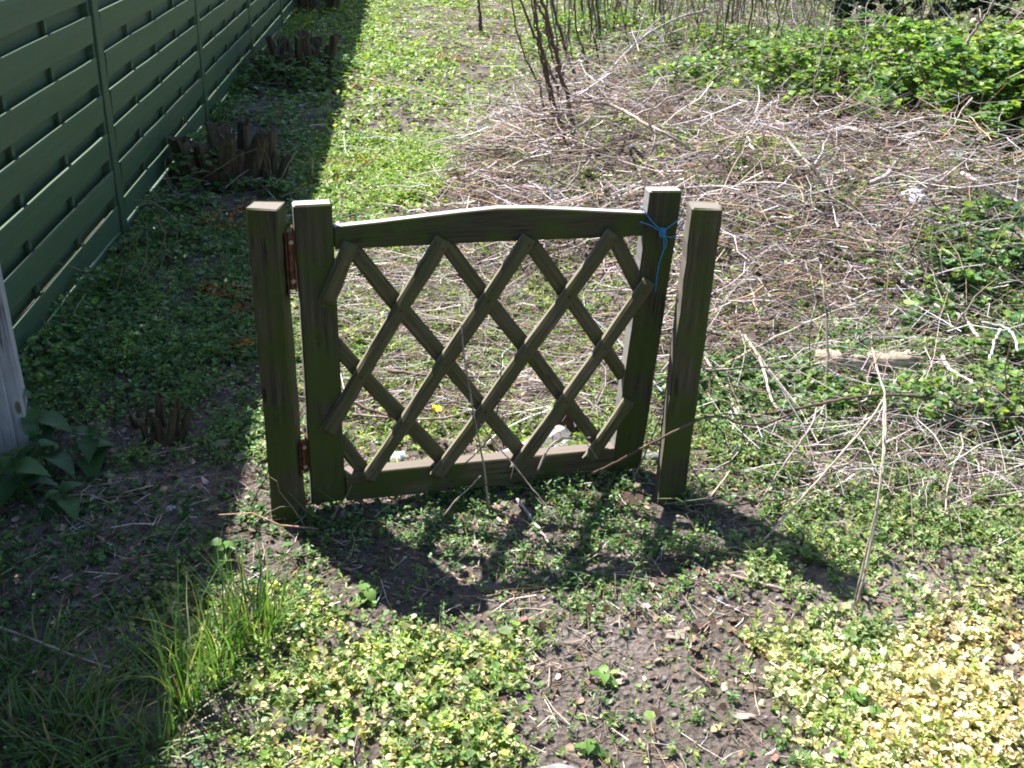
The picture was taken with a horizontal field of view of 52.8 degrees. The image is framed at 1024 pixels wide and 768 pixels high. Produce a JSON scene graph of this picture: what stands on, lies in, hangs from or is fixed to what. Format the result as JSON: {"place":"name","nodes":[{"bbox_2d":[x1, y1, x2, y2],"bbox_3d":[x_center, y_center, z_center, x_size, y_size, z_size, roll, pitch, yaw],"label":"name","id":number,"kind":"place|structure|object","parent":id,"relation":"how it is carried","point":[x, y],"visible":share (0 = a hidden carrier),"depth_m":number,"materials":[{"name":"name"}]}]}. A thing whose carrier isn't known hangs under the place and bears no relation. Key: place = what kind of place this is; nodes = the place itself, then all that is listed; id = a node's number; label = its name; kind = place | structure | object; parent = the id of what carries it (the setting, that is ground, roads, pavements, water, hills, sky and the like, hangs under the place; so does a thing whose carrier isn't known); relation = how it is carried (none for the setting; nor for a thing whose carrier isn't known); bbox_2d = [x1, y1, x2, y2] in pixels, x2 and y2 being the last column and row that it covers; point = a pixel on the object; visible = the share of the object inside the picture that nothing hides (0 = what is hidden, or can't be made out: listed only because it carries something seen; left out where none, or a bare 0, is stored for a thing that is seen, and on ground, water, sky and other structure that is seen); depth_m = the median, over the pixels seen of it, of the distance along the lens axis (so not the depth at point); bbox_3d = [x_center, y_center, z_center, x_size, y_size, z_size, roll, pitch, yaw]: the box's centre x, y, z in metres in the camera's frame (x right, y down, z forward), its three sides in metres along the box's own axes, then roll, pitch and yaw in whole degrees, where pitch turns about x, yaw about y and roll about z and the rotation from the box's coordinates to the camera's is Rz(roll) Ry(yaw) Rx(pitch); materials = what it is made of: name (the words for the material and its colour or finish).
{"place":"outdoors","nodes":[
{"label":"outdoors","id":0,"kind":"place"},
{"bbox_2d":[0,0,1023,767],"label":"ground","id":1,"kind":"structure","parent":0,"point":[628,692],"depth_m":2.53,"materials":[{"name":"soil"}]},
{"bbox_2d":[0,266,33,457],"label":"grey post","id":2,"kind":"object","parent":1,"relation":"on","point":[13,402],"visible":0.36,"depth_m":2.77,"materials":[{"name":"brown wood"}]},
{"bbox_2d":[0,446,59,506],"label":"nettle plant","id":3,"kind":"object","parent":1,"relation":"on","point":[9,484],"visible":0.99,"depth_m":2.59,"materials":[{"name":"green plant"}]},
{"bbox_2d":[14,420,77,494],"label":"nettle plant","id":4,"kind":"object","parent":1,"relation":"on","point":[63,460],"visible":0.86,"depth_m":2.70,"materials":[{"name":"green plant"}]},
{"bbox_2d":[20,389,73,453],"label":"nettle plant","id":5,"kind":"object","parent":1,"relation":"on","point":[44,420],"visible":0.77,"depth_m":2.86,"materials":[{"name":"green plant"}]},
{"bbox_2d":[0,626,111,669],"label":"fallen stick","id":6,"kind":"object","parent":1,"relation":"on","point":[53,647],"visible":0.91,"depth_m":2.11,"materials":[{"name":"brown wood"}]},
{"bbox_2d":[0,591,113,727],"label":"grass tuft","id":7,"kind":"object","parent":1,"relation":"on","point":[45,639],"visible":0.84,"depth_m":2.11,"materials":[{"name":"green plant"}]},
{"bbox_2d":[36,481,86,522],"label":"nettle plant","id":8,"kind":"object","parent":1,"relation":"on","point":[59,502],"visible":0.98,"depth_m":2.58,"materials":[{"name":"green plant"}]},
{"bbox_2d":[18,305,107,391],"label":"weed clump","id":9,"kind":"object","parent":1,"relation":"on","point":[26,361],"visible":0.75,"depth_m":3.29,"materials":[{"name":"green plant"}]},
{"bbox_2d":[0,640,161,767],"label":"grass tuft","id":10,"kind":"object","parent":1,"relation":"on","point":[16,709],"visible":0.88,"depth_m":1.95,"materials":[{"name":"green plant"}]},
{"bbox_2d":[66,424,121,484],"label":"nettle plant","id":11,"kind":"object","parent":1,"relation":"on","point":[91,447],"visible":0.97,"depth_m":2.76,"materials":[{"name":"green plant"}]},
{"bbox_2d":[0,637,189,767],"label":"grass tuft","id":12,"kind":"object","parent":1,"relation":"on","point":[110,688],"visible":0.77,"depth_m":1.96,"materials":[{"name":"green plant"}]},
{"bbox_2d":[44,227,168,335],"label":"weed clump","id":13,"kind":"object","parent":1,"relation":"on","point":[81,281],"visible":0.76,"depth_m":3.74,"materials":[{"name":"green plant"}]},
{"bbox_2d":[26,585,203,713],"bbox_3d":[-0.778,0.532,2.070,0.331,0.145,0.359,2,27,0],"label":"grass tuft","id":14,"kind":"object","parent":1,"relation":"on","point":[134,649],"visible":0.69,"depth_m":2.10,"materials":[{"name":"green plant"}]},
{"bbox_2d":[25,680,215,767],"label":"grass tuft","id":15,"kind":"object","parent":1,"relation":"on","point":[102,740],"visible":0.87,"depth_m":1.91,"materials":[{"name":"green plant"}]},
{"bbox_2d":[10,662,242,767],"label":"grass tuft","id":16,"kind":"object","parent":1,"relation":"on","point":[171,718],"visible":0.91,"depth_m":1.93,"materials":[{"name":"green plant"}]},
{"bbox_2d":[0,475,265,767],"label":"loose grass","id":17,"kind":"structure","parent":1,"relation":"on","point":[150,661],"depth_m":2.27,"materials":[{"name":"green plant"}]},
{"bbox_2d":[0,0,295,371],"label":"green fence","id":18,"kind":"object","parent":1,"relation":"on","point":[100,100],"visible":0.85,"depth_m":4.02,"materials":[{"name":"paint"}]},
{"bbox_2d":[55,176,242,289],"bbox_3d":[-1.490,-0.613,4.112,0.630,0.339,0.948,2,27,0],"label":"weed clump","id":19,"kind":"object","parent":1,"relation":"on","point":[186,229],"visible":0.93,"depth_m":4.25,"materials":[{"name":"green plant"}]},
{"bbox_2d":[64,552,256,724],"bbox_3d":[-0.629,0.523,1.938,0.319,0.301,0.302,22,33,34],"label":"grass tuft","id":20,"kind":"object","parent":1,"relation":"on","point":[187,694],"visible":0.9,"depth_m":1.98,"materials":[{"name":"green plant"}]},
{"bbox_2d":[139,392,192,447],"bbox_3d":[-0.977,0.126,2.925,0.126,0.182,0.094,13,29,21],"label":"hedge stump","id":21,"kind":"object","parent":1,"relation":"on","point":[169,435],"visible":0.74,"depth_m":2.92,"materials":[{"name":"brown wood"}]},
{"bbox_2d":[126,131,257,212],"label":"weed clump","id":22,"kind":"object","parent":1,"relation":"on","point":[191,196],"visible":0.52,"depth_m":5.02,"materials":[{"name":"green plant"}]},
{"bbox_2d":[108,545,276,690],"bbox_3d":[-0.580,0.492,2.055,0.273,0.263,0.302,17,30,28],"label":"grass tuft","id":23,"kind":"object","parent":1,"relation":"on","point":[226,645],"visible":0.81,"depth_m":2.09,"materials":[{"name":"green plant"}]},
{"bbox_2d":[205,537,234,568],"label":"broadleaf weed","id":24,"kind":"object","parent":1,"relation":"on","point":[214,541],"visible":0.9,"depth_m":2.44,"materials":[{"name":"green plant"}]},
{"bbox_2d":[167,119,276,190],"bbox_3d":[-1.468,-1.143,5.283,0.525,0.364,0.424,2,27,0],"label":"hedge stump","id":25,"kind":"object","parent":1,"relation":"on","point":[221,135],"visible":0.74,"depth_m":5.17,"materials":[{"name":"brown wood"}]},
{"bbox_2d":[205,88,253,124],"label":"weed clump","id":26,"kind":"object","parent":1,"relation":"on","point":[218,112],"visible":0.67,"depth_m":6.39,"materials":[{"name":"green plant"}]},
{"bbox_2d":[187,471,293,526],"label":"weed clump","id":27,"kind":"object","parent":1,"relation":"on","point":[248,508],"visible":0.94,"depth_m":2.60,"materials":[{"name":"green plant"}]},
{"bbox_2d":[225,51,262,102],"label":"weed clump","id":28,"kind":"object","parent":1,"relation":"on","point":[243,78],"visible":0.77,"depth_m":7.22,"materials":[{"name":"green plant"}]},
{"bbox_2d":[191,527,327,658],"bbox_3d":[-0.534,0.451,2.154,0.304,0.237,0.277,2,27,0],"label":"grass tuft","id":29,"kind":"object","parent":1,"relation":"on","point":[266,619],"visible":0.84,"depth_m":2.19,"materials":[{"name":"green plant"}]},
{"bbox_2d":[244,152,291,187],"bbox_3d":[-1.272,-1.083,5.289,0.267,0.204,0.181,20,32,32],"label":"hedge stump","id":30,"kind":"object","parent":1,"relation":"on","point":[283,164],"visible":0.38,"depth_m":5.26,"materials":[{"name":"brown wood"}]},
{"bbox_2d":[249,52,288,85],"bbox_3d":[-1.785,-2.317,7.730,0.321,0.277,0.248,7,27,9],"label":"hedge stump","id":31,"kind":"object","parent":1,"relation":"on","point":[259,68],"visible":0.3,"depth_m":7.66,"materials":[{"name":"brown wood"}]},
{"bbox_2d":[246,200,305,521],"bbox_3d":[-0.560,0.035,2.494,0.075,0.967,0.075,3,27,1],"label":"gate post","id":32,"kind":"object","parent":1,"relation":"on","point":[266,225],"visible":0.76,"depth_m":2.41,"materials":[{"name":"brown wood"}]},
{"bbox_2d":[284,187,681,503],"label":"garden gate","id":33,"kind":"structure","parent":32,"relation":"attached to","point":[316,272],"depth_m":2.55,"materials":[{"name":"brown wood"}]},
{"bbox_2d":[640,207,686,291],"bbox_3d":[0.388,-0.344,2.595,0.174,0.224,0.058,-9,29,-22],"label":"blue twine","id":34,"kind":"object","parent":33,"relation":"attached to","point":[662,231],"visible":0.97,"depth_m":2.55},
{"bbox_2d":[219,476,351,529],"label":"weed clump","id":35,"kind":"object","parent":1,"relation":"on","point":[312,508],"visible":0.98,"depth_m":2.58,"materials":[{"name":"green plant"}]},
{"bbox_2d":[208,138,374,199],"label":"weed clump","id":36,"kind":"object","parent":1,"relation":"on","point":[276,181],"visible":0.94,"depth_m":5.10,"materials":[{"name":"green plant"}]},
{"bbox_2d":[225,14,361,102],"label":"weed clump","id":37,"kind":"object","parent":1,"relation":"on","point":[306,71],"visible":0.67,"depth_m":7.46,"materials":[{"name":"green plant"}]},
{"bbox_2d":[265,29,338,82],"bbox_3d":[-1.569,-2.443,7.853,0.565,0.473,0.514,-20,34,-37],"label":"hedge stump","id":38,"kind":"object","parent":1,"relation":"on","point":[305,43],"visible":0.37,"depth_m":7.71,"materials":[{"name":"brown wood"}]},
{"bbox_2d":[294,0,339,14],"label":"hedge stump","id":39,"kind":"object","parent":1,"relation":"on","point":[307,4],"visible":0.34,"depth_m":11.04,"materials":[{"name":"brown wood"}]},
{"bbox_2d":[191,53,471,353],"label":"orange dead needles","id":40,"kind":"object","parent":1,"relation":"on","point":[246,339],"visible":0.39,"depth_m":4.59,"materials":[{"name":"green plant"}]},
{"bbox_2d":[352,583,381,606],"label":"broadleaf weed","id":41,"kind":"object","parent":1,"relation":"on","point":[368,589],"visible":0.91,"depth_m":2.33,"materials":[{"name":"green plant"}]},
{"bbox_2d":[217,187,727,450],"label":"weeds","id":42,"kind":"object","parent":1,"relation":"on","point":[447,317],"visible":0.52,"depth_m":3.59,"materials":[{"name":"plant"}]},
{"bbox_2d":[460,324,489,510],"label":"bent stem","id":43,"kind":"object","parent":1,"relation":"on","point":[484,470],"visible":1,"depth_m":2.50,"materials":[{"name":"brown plant"}]},
{"bbox_2d":[0,321,1023,767],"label":"weeds","id":44,"kind":"object","parent":1,"relation":"on","point":[940,677],"visible":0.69,"depth_m":2.30,"materials":[{"name":"green plant"}]},
{"bbox_2d":[0,113,1023,767],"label":"narrow leaved weeds","id":45,"kind":"object","parent":1,"relation":"on","point":[214,329],"visible":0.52,"depth_m":2.85,"materials":[{"name":"green plant"}]},
{"bbox_2d":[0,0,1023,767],"bbox_3d":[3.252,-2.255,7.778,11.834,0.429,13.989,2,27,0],"label":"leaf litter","id":46,"kind":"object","parent":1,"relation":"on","point":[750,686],"visible":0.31,"depth_m":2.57,"materials":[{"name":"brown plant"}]},
{"bbox_2d":[0,374,1023,767],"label":"mulch bits","id":47,"kind":"object","parent":1,"relation":"on","point":[586,648],"visible":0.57,"depth_m":2.42,"materials":[{"name":"brown wood"}]},
{"bbox_2d":[0,136,1023,767],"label":"runner stems","id":48,"kind":"object","parent":1,"relation":"on","point":[518,550],"visible":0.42,"depth_m":2.47,"materials":[{"name":"green plant"}]},
{"bbox_2d":[4,103,1023,766],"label":"broad leaves","id":49,"kind":"object","parent":1,"relation":"on","point":[648,715],"visible":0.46,"depth_m":3.70,"materials":[{"name":"green plant"}]},
{"bbox_2d":[500,422,575,451],"bbox_3d":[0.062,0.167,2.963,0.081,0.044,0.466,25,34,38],"label":"stone","id":50,"kind":"object","parent":1,"relation":"on","point":[560,431],"visible":0.19,"depth_m":3.00,"materials":[{"name":"grey stone"}]},
{"bbox_2d":[53,106,1023,369],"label":"weeds","id":51,"kind":"object","parent":1,"relation":"on","point":[313,150],"visible":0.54,"depth_m":4.34,"materials":[{"name":"green plant"}]},
{"bbox_2d":[519,0,558,127],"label":"dead sapling","id":52,"kind":"object","parent":1,"relation":"on","point":[530,25],"visible":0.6,"depth_m":5.13,"materials":[{"name":"brown wood"}]},
{"bbox_2d":[523,0,568,152],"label":"dead sapling","id":53,"kind":"object","parent":1,"relation":"on","point":[548,74],"visible":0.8,"depth_m":4.85,"materials":[{"name":"brown wood"}]},
{"bbox_2d":[540,0,575,134],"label":"dead sapling","id":54,"kind":"object","parent":1,"relation":"on","point":[558,61],"visible":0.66,"depth_m":5.06,"materials":[{"name":"brown wood"}]},
{"bbox_2d":[135,0,1019,231],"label":"path twigs","id":55,"kind":"object","parent":1,"relation":"on","point":[444,42],"visible":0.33,"depth_m":6.83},
{"bbox_2d":[572,738,606,758],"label":"broadleaf weed","id":56,"kind":"object","parent":1,"relation":"on","point":[592,746],"visible":1,"depth_m":1.95,"materials":[{"name":"green plant"}]},
{"bbox_2d":[585,665,618,688],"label":"broadleaf weed","id":57,"kind":"object","parent":1,"relation":"on","point":[603,675],"visible":1,"depth_m":2.11,"materials":[{"name":"green plant"}]},
{"bbox_2d":[211,0,1023,138],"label":"weeds","id":58,"kind":"object","parent":1,"relation":"on","point":[302,22],"visible":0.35,"depth_m":8.48,"materials":[{"name":"green plant"}]},
{"bbox_2d":[517,0,738,70],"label":"weed clump","id":59,"kind":"object","parent":1,"relation":"on","point":[561,17],"visible":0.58,"depth_m":9.26,"materials":[{"name":"green plant"}]},
{"bbox_2d":[619,491,644,505],"bbox_3d":[0.312,0.305,2.748,0.080,0.011,0.050,-8,42,-8],"label":"brick fragment","id":60,"kind":"object","parent":1,"relation":"on","point":[629,496],"visible":0.72,"depth_m":2.75,"materials":[{"name":"brick"}]},
{"bbox_2d":[550,0,817,79],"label":"dead stems","id":61,"kind":"object","parent":1,"relation":"on","point":[652,10],"visible":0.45,"depth_m":8.76,"materials":[{"name":"brown plant"}]},
{"bbox_2d":[654,201,721,505],"bbox_3d":[0.433,0.010,2.623,0.075,0.962,0.076,1,27,-1],"label":"gate post","id":62,"kind":"object","parent":1,"relation":"on","point":[702,228],"visible":0.84,"depth_m":2.53,"materials":[{"name":"brown wood"}]},
{"bbox_2d":[586,412,794,476],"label":"bent stem","id":63,"kind":"object","parent":1,"relation":"on","point":[670,433],"visible":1,"depth_m":2.62,"materials":[{"name":"brown plant"}]},
{"bbox_2d":[366,21,1023,436],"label":"brushwood heap","id":64,"kind":"object","parent":1,"relation":"on","point":[752,115],"visible":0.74,"depth_m":4.52,"materials":[{"name":"beige wood"}]},
{"bbox_2d":[342,75,558,154],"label":"fallen branch","id":65,"kind":"object","parent":64,"relation":"on","point":[449,102],"visible":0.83,"depth_m":6.48,"materials":[{"name":"brown wood"}]},
{"bbox_2d":[546,97,690,154],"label":"fallen branch","id":66,"kind":"object","parent":64,"relation":"on","point":[654,128],"visible":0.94,"depth_m":4.71,"materials":[{"name":"beige wood"}]},
{"bbox_2d":[596,0,708,83],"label":"fallen branch","id":67,"kind":"object","parent":64,"relation":"on","point":[642,37],"visible":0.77,"depth_m":7.76,"materials":[{"name":"brown wood"}]},
{"bbox_2d":[723,298,872,366],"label":"fallen branch","id":68,"kind":"object","parent":64,"relation":"on","point":[779,335],"visible":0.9,"depth_m":3.48,"materials":[{"name":"wood"}]},
{"bbox_2d":[751,394,1023,437],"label":"fallen branch","id":69,"kind":"object","parent":64,"relation":"on","point":[766,413],"visible":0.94,"depth_m":3.06,"materials":[{"name":"brown wood"}]},
{"bbox_2d":[378,51,1014,348],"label":"coarse sticks","id":70,"kind":"object","parent":1,"relation":"on","point":[663,180],"visible":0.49,"depth_m":4.51,"materials":[{"name":"brown wood"}]},
{"bbox_2d":[657,420,790,516],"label":"weed clump","id":71,"kind":"object","parent":1,"relation":"on","point":[686,499],"visible":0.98,"depth_m":2.71,"materials":[{"name":"green plant"}]},
{"bbox_2d":[427,70,1023,419],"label":"heap underlayer","id":72,"kind":"object","parent":1,"relation":"on","point":[705,133],"visible":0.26,"depth_m":4.68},
{"bbox_2d":[619,0,883,128],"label":"bramble bush","id":73,"kind":"object","parent":1,"relation":"on","point":[754,60],"visible":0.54,"depth_m":6.76,"materials":[{"name":"green plant"}]},
{"bbox_2d":[720,571,810,595],"bbox_3d":[0.586,0.463,2.398,0.211,0.057,0.062,13,28,20],"label":"fallen stick","id":74,"kind":"object","parent":1,"relation":"on","point":[729,575],"visible":0.89,"depth_m":2.42,"materials":[{"name":"beige wood"}]},
{"bbox_2d":[652,321,902,440],"bbox_3d":[0.812,-0.038,3.260,0.758,0.216,0.704,-15,31,-31],"label":"ivy clump","id":75,"kind":"object","parent":1,"relation":"on","point":[749,384],"visible":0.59,"depth_m":3.23,"materials":[{"name":"green plant"}]},
{"bbox_2d":[627,0,950,68],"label":"bramble bush","id":76,"kind":"object","parent":1,"relation":"on","point":[702,29],"visible":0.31,"depth_m":8.44,"materials":[{"name":"green plant"}]},
{"bbox_2d":[560,0,1023,147],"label":"bramble twigs","id":77,"kind":"object","parent":1,"relation":"on","point":[799,17],"visible":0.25,"depth_m":8.11,"materials":[{"name":"brown wood"}]},
{"bbox_2d":[757,398,883,546],"bbox_3d":[0.765,0.221,2.538,0.333,0.352,0.021,-11,29,-24],"label":"dry stalk","id":78,"kind":"object","parent":1,"relation":"on","point":[829,467],"visible":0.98,"depth_m":2.53,"materials":[{"name":"plant"}]},
{"bbox_2d":[820,264,829,392],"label":"dry stalk","id":79,"kind":"object","parent":1,"relation":"on","point":[826,333],"visible":0.94,"depth_m":3.28,"materials":[{"name":"plant"}]},
{"bbox_2d":[738,25,919,139],"bbox_3d":[1.963,-1.844,6.321,1.092,0.605,1.360,19,31,29],"label":"bramble bush","id":80,"kind":"object","parent":1,"relation":"on","point":[833,85],"visible":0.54,"depth_m":6.25,"materials":[{"name":"green plant"}]},
{"bbox_2d":[654,186,1023,551],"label":"scattered twigs","id":81,"kind":"object","parent":1,"relation":"on","point":[916,419],"visible":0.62,"depth_m":3.12,"materials":[{"name":"brown wood"}]},
{"bbox_2d":[839,690,870,712],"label":"broadleaf weed","id":82,"kind":"object","parent":1,"relation":"on","point":[857,696],"visible":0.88,"depth_m":2.07,"materials":[{"name":"green plant"}]},
{"bbox_2d":[703,0,1012,48],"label":"dead stems","id":83,"kind":"object","parent":1,"relation":"on","point":[804,10],"visible":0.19,"depth_m":10.15,"materials":[{"name":"brown plant"}]},
{"bbox_2d":[814,348,919,372],"bbox_3d":[1.185,-0.077,3.462,0.348,0.091,0.088,4,27,3],"label":"sawn log","id":84,"kind":"object","parent":1,"relation":"on","point":[907,364],"visible":0.55,"depth_m":3.43,"materials":[{"name":"brown wood"}]},
{"bbox_2d":[852,401,884,607],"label":"dry stalk","id":85,"kind":"object","parent":1,"relation":"on","point":[865,555],"visible":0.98,"depth_m":2.32,"materials":[{"name":"plant"}]},
{"bbox_2d":[855,347,886,606],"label":"dry stalk","id":86,"kind":"object","parent":1,"relation":"on","point":[871,539],"visible":0.87,"depth_m":2.36,"materials":[{"name":"plant"}]},
{"bbox_2d":[750,0,1023,120],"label":"bramble bush","id":87,"kind":"object","parent":1,"relation":"on","point":[900,25],"visible":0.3,"depth_m":6.83,"materials":[{"name":"green plant"}]},
{"bbox_2d":[758,0,1023,54],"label":"hedge shrub","id":88,"kind":"object","parent":1,"relation":"on","point":[846,7],"visible":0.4,"depth_m":9.01,"materials":[{"name":"green plant"}]},
{"bbox_2d":[787,274,1023,447],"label":"ivy clump","id":89,"kind":"object","parent":1,"relation":"on","point":[942,400],"visible":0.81,"depth_m":3.20,"materials":[{"name":"green plant"}]},
{"bbox_2d":[894,304,924,339],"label":"nettle plant","id":90,"kind":"object","parent":1,"relation":"on","point":[908,321],"visible":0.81,"depth_m":3.73,"materials":[{"name":"green plant"}]},
{"bbox_2d":[818,14,1023,148],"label":"bramble bush","id":91,"kind":"object","parent":1,"relation":"on","point":[942,63],"visible":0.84,"depth_m":5.63,"materials":[{"name":"green plant"}]},
{"bbox_2d":[851,51,1023,144],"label":"bramble bush","id":92,"kind":"object","parent":1,"relation":"on","point":[915,122],"visible":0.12,"depth_m":6.04,"materials":[{"name":"green plant"}]},
{"bbox_2d":[901,279,978,336],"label":"dry stalk","id":93,"kind":"object","parent":1,"relation":"on","point":[936,305],"visible":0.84,"depth_m":3.74,"materials":[{"name":"beige plant"}]},
{"bbox_2d":[859,136,1023,346],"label":"ivy clump","id":94,"kind":"object","parent":1,"relation":"on","point":[989,272],"visible":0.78,"depth_m":3.99,"materials":[{"name":"green plant"}]},
{"bbox_2d":[872,0,1023,86],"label":"bramble bush","id":95,"kind":"object","parent":1,"relation":"on","point":[984,35],"visible":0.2,"depth_m":7.15,"materials":[{"name":"green plant"}]},
{"bbox_2d":[918,2,1023,150],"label":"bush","id":96,"kind":"object","parent":1,"relation":"on","point":[1019,96],"visible":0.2,"depth_m":5.51,"materials":[{"name":"green plant"}]},
{"bbox_2d":[956,240,992,298],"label":"nettle plant","id":97,"kind":"object","parent":1,"relation":"on","point":[977,253],"visible":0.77,"depth_m":3.90,"materials":[{"name":"green plant"}]},
{"bbox_2d":[931,59,1023,181],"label":"ivy clump","id":98,"kind":"object","parent":1,"relation":"on","point":[1003,107],"visible":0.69,"depth_m":5.24,"materials":[{"name":"green plant"}]},
{"bbox_2d":[990,201,1023,262],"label":"nettle plant","id":99,"kind":"object","parent":1,"relation":"on","point":[1010,227],"visible":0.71,"depth_m":4.06,"materials":[{"name":"green plant"}]},
{"bbox_2d":[1000,309,1023,355],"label":"nettle plant","id":100,"kind":"object","parent":1,"relation":"on","point":[1018,319],"visible":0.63,"depth_m":3.56,"materials":[{"name":"green plant"}]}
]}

